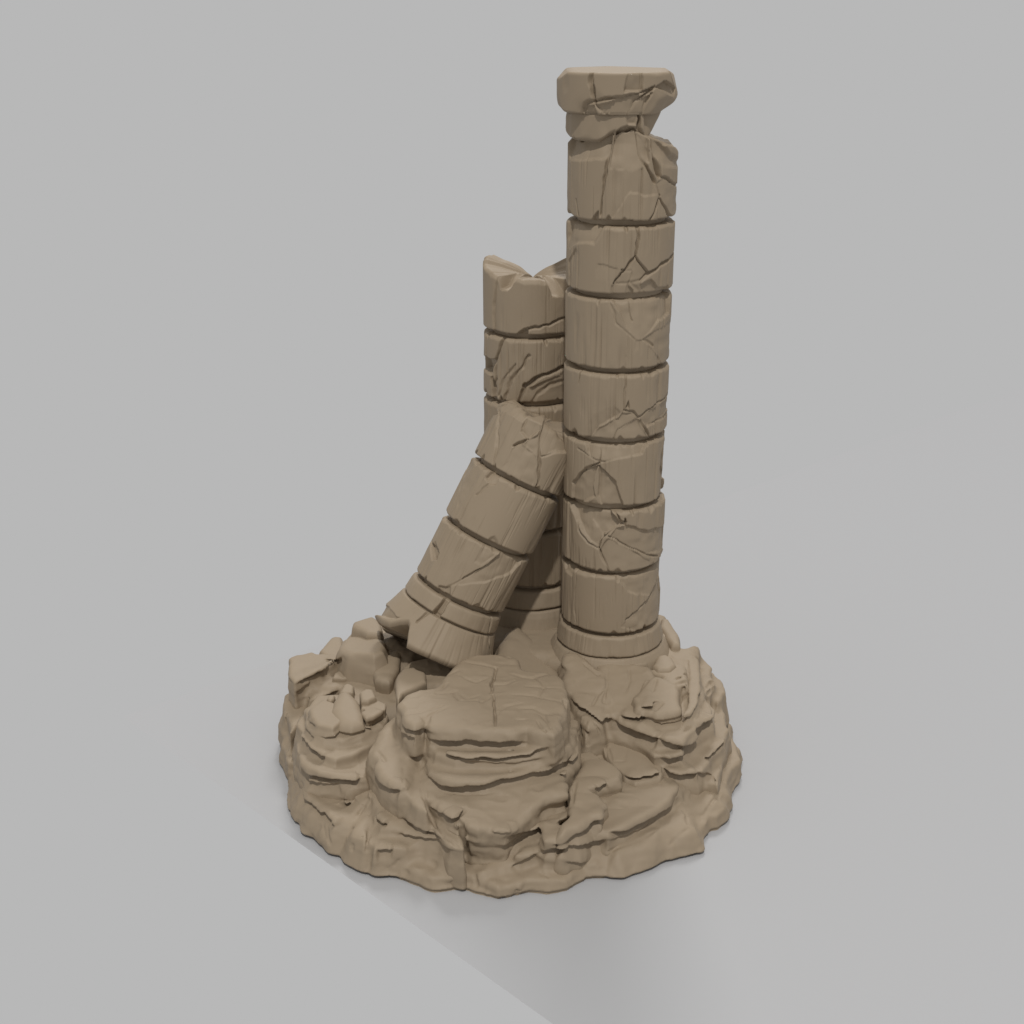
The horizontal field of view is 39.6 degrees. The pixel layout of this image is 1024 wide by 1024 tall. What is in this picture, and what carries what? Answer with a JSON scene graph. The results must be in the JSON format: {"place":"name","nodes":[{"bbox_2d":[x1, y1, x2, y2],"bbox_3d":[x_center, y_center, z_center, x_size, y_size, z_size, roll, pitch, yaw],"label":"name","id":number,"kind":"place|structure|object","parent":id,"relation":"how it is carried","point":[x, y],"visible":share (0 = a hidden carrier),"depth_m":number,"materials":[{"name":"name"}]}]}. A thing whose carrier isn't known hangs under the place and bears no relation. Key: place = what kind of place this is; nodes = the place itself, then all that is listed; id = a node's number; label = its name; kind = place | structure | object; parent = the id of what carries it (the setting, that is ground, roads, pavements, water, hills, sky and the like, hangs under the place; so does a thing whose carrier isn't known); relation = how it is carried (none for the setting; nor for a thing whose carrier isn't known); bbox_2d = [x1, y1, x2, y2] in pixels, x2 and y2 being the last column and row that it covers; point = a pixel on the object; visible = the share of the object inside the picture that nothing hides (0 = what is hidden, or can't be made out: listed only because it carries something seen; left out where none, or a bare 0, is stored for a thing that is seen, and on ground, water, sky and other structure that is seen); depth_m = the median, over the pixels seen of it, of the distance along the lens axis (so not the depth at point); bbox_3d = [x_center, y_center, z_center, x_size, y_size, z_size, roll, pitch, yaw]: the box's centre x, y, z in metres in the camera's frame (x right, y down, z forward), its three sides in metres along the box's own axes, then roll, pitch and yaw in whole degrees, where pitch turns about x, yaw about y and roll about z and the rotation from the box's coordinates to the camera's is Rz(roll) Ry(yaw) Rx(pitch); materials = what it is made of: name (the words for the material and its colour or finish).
{"place":"outdoors","nodes":[
{"label":"outdoors","id":0,"kind":"place"},
{"bbox_2d":[0,0,1023,1023],"label":"sky","id":1,"kind":"structure","parent":0,"point":[245,244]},
{"bbox_2d":[124,387,1023,1023],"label":"ground","id":2,"kind":"structure","parent":0,"point":[850,625],"depth_m":6.19,"materials":[{"name":"grey"}]},
{"bbox_2d":[278,614,742,898],"bbox_3d":[-0.010,0.899,6.293,2.073,0.459,2.235,0,21,0],"label":"rocky base","id":3,"kind":"object","parent":2,"relation":"on","point":[366,832],"visible":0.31,"depth_m":5.58,"materials":[{"name":"stone"}]},
{"bbox_2d":[288,653,345,708],"bbox_3d":[-0.877,0.764,6.424,0.299,0.182,0.348,-8,22,-21],"label":"rock outcrop","id":4,"kind":"object","parent":3,"relation":"on","point":[310,676],"visible":0.7,"depth_m":6.34,"materials":[{"name":"stone"}]},
{"bbox_2d":[332,671,346,681],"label":"pebble","id":5,"kind":"object","parent":4,"relation":"on","point":[338,676],"visible":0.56,"depth_m":6.37,"materials":[{"name":"stone"}]},
{"bbox_2d":[292,695,388,802],"bbox_3d":[-0.728,0.975,5.996,0.428,0.290,0.657,0,21,0],"label":"rock outcrop","id":6,"kind":"object","parent":3,"relation":"on","point":[329,759],"visible":0.63,"depth_m":5.83,"materials":[{"name":"stone"}]},
{"bbox_2d":[327,695,335,702],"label":"pebble","id":7,"kind":"object","parent":6,"relation":"on","point":[331,698],"visible":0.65,"depth_m":6.06,"materials":[{"name":"stone"}]},
{"bbox_2d":[340,684,354,698],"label":"pebble","id":8,"kind":"object","parent":6,"relation":"on","point":[348,688],"visible":0.44,"depth_m":6.15,"materials":[{"name":"stone"}]},
{"bbox_2d":[332,692,364,734],"bbox_3d":[-0.691,0.860,5.990,0.165,0.114,0.295,0,21,0],"label":"stone","id":9,"kind":"object","parent":6,"relation":"on","point":[346,711],"visible":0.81,"depth_m":5.92,"materials":[{"name":"stone"}]},
{"bbox_2d":[359,689,376,708],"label":"stone","id":10,"kind":"object","parent":6,"relation":"on","point":[367,696],"visible":0.66,"depth_m":6.03,"materials":[{"name":"stone"}]},
{"bbox_2d":[361,701,385,725],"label":"stone","id":11,"kind":"object","parent":6,"relation":"on","point":[373,713],"visible":0.94,"depth_m":5.95,"materials":[{"name":"stone"}]},
{"bbox_2d":[336,636,388,686],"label":"stone block","id":12,"kind":"structure","parent":3,"relation":"on","point":[361,660],"depth_m":6.36,"materials":[{"name":"stone"}]},
{"bbox_2d":[351,617,383,639],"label":"stone block","id":13,"kind":"structure","parent":3,"relation":"on","point":[369,628],"depth_m":6.56,"materials":[{"name":"stone"}]},
{"bbox_2d":[373,650,400,693],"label":"stone","id":14,"kind":"object","parent":3,"relation":"on","point":[384,677],"visible":0.84,"depth_m":6.27,"materials":[{"name":"stone"}]},
{"bbox_2d":[395,668,426,711],"bbox_3d":[-0.432,0.809,6.091,0.136,0.181,0.308,0,21,0],"label":"stone","id":15,"kind":"object","parent":3,"relation":"on","point":[410,680],"visible":0.48,"depth_m":6.06,"materials":[{"name":"stone"}]},
{"bbox_2d":[375,400,566,668],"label":"ruined column","id":16,"kind":"structure","parent":3,"relation":"on","point":[446,605],"depth_m":6.13,"materials":[{"name":"stone"}]},
{"bbox_2d":[365,655,581,889],"bbox_3d":[-0.078,1.004,5.835,1.013,0.472,0.883,-18,27,-40],"label":"boulder","id":17,"kind":"object","parent":3,"relation":"on","point":[474,760],"visible":0.89,"depth_m":5.60,"materials":[{"name":"stone"}]},
{"bbox_2d":[483,255,569,630],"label":"ruined column","id":18,"kind":"structure","parent":3,"relation":"on","point":[524,332],"depth_m":6.27,"materials":[{"name":"stone"}]},
{"bbox_2d":[496,627,557,675],"bbox_3d":[0.044,0.711,6.424,0.418,0.238,0.634,-10,23,-25],"label":"stone","id":19,"kind":"object","parent":3,"relation":"on","point":[517,643],"visible":0.34,"depth_m":6.39,"materials":[{"name":"stone"}]},
{"bbox_2d":[554,752,621,874],"bbox_3d":[0.321,1.188,5.647,0.243,0.236,0.650,3,21,8],"label":"rock","id":20,"kind":"object","parent":3,"relation":"on","point":[596,779],"visible":0.86,"depth_m":5.49,"materials":[{"name":"stone"}]},
{"bbox_2d":[551,66,677,669],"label":"ruined column","id":21,"kind":"structure","parent":3,"relation":"on","point":[622,171],"depth_m":5.83,"materials":[{"name":"stone"}]},
{"bbox_2d":[602,743,662,786],"bbox_3d":[0.449,1.041,5.989,0.222,0.185,0.561,-9,22,-22],"label":"rock slab","id":22,"kind":"object","parent":3,"relation":"on","point":[637,769],"visible":0.39,"depth_m":5.82,"materials":[{"name":"stone"}]},
{"bbox_2d":[596,776,678,855],"bbox_3d":[0.489,1.209,5.678,0.250,0.151,0.559,11,23,28],"label":"rock slab","id":23,"kind":"object","parent":3,"relation":"on","point":[620,826],"visible":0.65,"depth_m":5.58,"materials":[{"name":"stone"}]},
{"bbox_2d":[557,646,731,795],"bbox_3d":[0.566,0.878,6.179,0.834,0.410,0.877,0,21,0],"label":"rock outcrop","id":24,"kind":"object","parent":3,"relation":"on","point":[691,751],"visible":0.75,"depth_m":5.99,"materials":[{"name":"stone"}]},
{"bbox_2d":[635,663,647,666],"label":"stone","id":25,"kind":"object","parent":24,"relation":"on","point":[643,664],"visible":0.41,"depth_m":6.26,"materials":[{"name":"stone"}]},
{"bbox_2d":[652,655,675,671],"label":"stone","id":26,"kind":"object","parent":24,"relation":"on","point":[664,663],"visible":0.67,"depth_m":6.24,"materials":[{"name":"stone"}]},
{"bbox_2d":[661,619,680,650],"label":"stone","id":27,"kind":"object","parent":3,"relation":"on","point":[671,636],"visible":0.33,"depth_m":6.52,"materials":[{"name":"stone"}]}
]}

